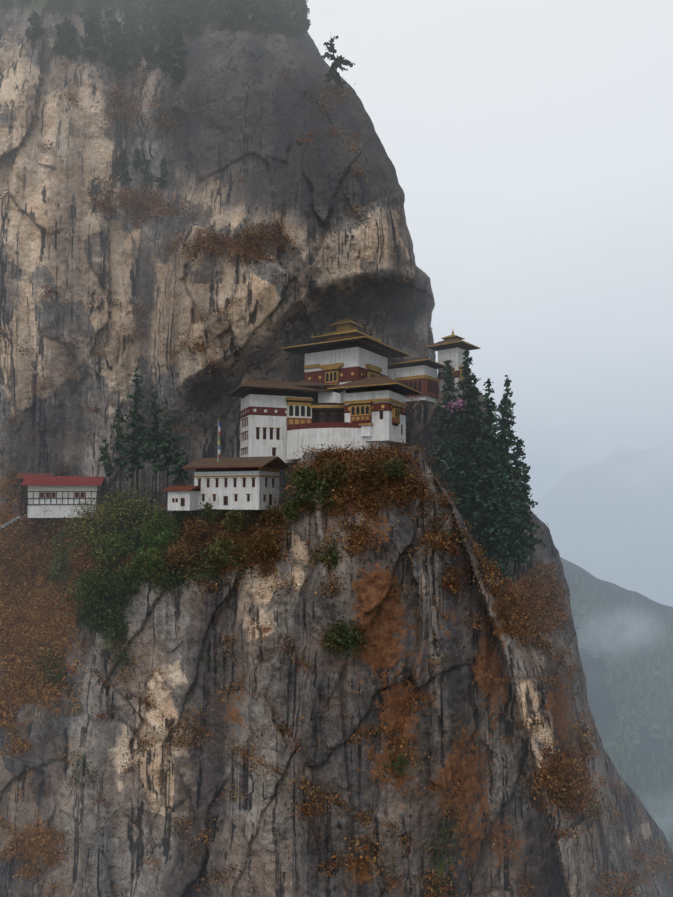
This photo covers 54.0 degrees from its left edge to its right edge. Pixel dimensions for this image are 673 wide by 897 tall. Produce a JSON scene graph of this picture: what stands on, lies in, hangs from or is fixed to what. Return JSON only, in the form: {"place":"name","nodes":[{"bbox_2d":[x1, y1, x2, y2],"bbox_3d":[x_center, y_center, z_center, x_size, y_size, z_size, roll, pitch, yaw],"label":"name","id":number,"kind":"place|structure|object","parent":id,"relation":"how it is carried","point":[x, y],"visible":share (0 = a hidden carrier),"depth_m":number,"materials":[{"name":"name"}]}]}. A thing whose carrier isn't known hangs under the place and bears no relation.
{"place":"outdoors","nodes":[
{"label":"outdoors","id":0,"kind":"place"},
{"bbox_2d":[0,0,672,896],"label":"cliff terrain","id":1,"kind":"structure","parent":0,"point":[314,186],"depth_m":156.37,"materials":[{"name":"grey stone"}]},
{"bbox_2d":[98,368,190,502],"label":"conifer trees","id":2,"kind":"object","parent":1,"relation":"on","point":[162,443],"depth_m":168.44,"materials":[{"name":"green plant"}]},
{"bbox_2d":[0,0,310,88],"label":"trees","id":3,"kind":"object","parent":1,"relation":"on","point":[163,22],"depth_m":191.90,"materials":[{"name":"grey plant"}]},
{"bbox_2d":[3,455,411,610],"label":"green bushes","id":4,"kind":"object","parent":1,"relation":"on","point":[141,559],"visible":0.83,"depth_m":156.78,"materials":[{"name":"green plant"}]},
{"bbox_2d":[115,36,354,194],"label":"trees","id":5,"kind":"object","parent":1,"relation":"on","point":[161,180],"depth_m":187.10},
{"bbox_2d":[0,318,479,529],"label":"monastery buildings","id":6,"kind":"structure","parent":1,"relation":"on","point":[353,387],"depth_m":163.56,"materials":[{"name":"paint"}]},
{"bbox_2d":[0,51,672,896],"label":"dry shrubs","id":7,"kind":"object","parent":1,"relation":"on","point":[22,677],"visible":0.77,"depth_m":154.84,"materials":[{"name":"orange plant"}]},
{"bbox_2d":[427,350,545,585],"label":"conifer trees","id":8,"kind":"object","parent":1,"relation":"on","point":[500,519],"depth_m":170.66,"materials":[{"name":"green plant"}]},
{"bbox_2d":[306,0,672,503],"label":"sky","id":9,"kind":"structure","parent":0,"point":[528,143],"materials":[{"name":"white"}]},
{"bbox_2d":[529,438,672,606],"bbox_3d":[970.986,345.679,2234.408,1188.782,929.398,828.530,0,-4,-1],"label":"ridge terrain","id":10,"kind":"structure","parent":0,"point":[609,518],"depth_m":2369.80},
{"bbox_2d":[560,557,672,768],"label":"slope","id":11,"kind":"structure","parent":0,"point":[602,703],"depth_m":565.96,"materials":[{"name":"grey"}]},
{"bbox_2d":[567,576,672,851],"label":"forest trees","id":12,"kind":"object","parent":11,"relation":"on","point":[649,707],"visible":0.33,"depth_m":534.79,"materials":[{"name":"plant"}]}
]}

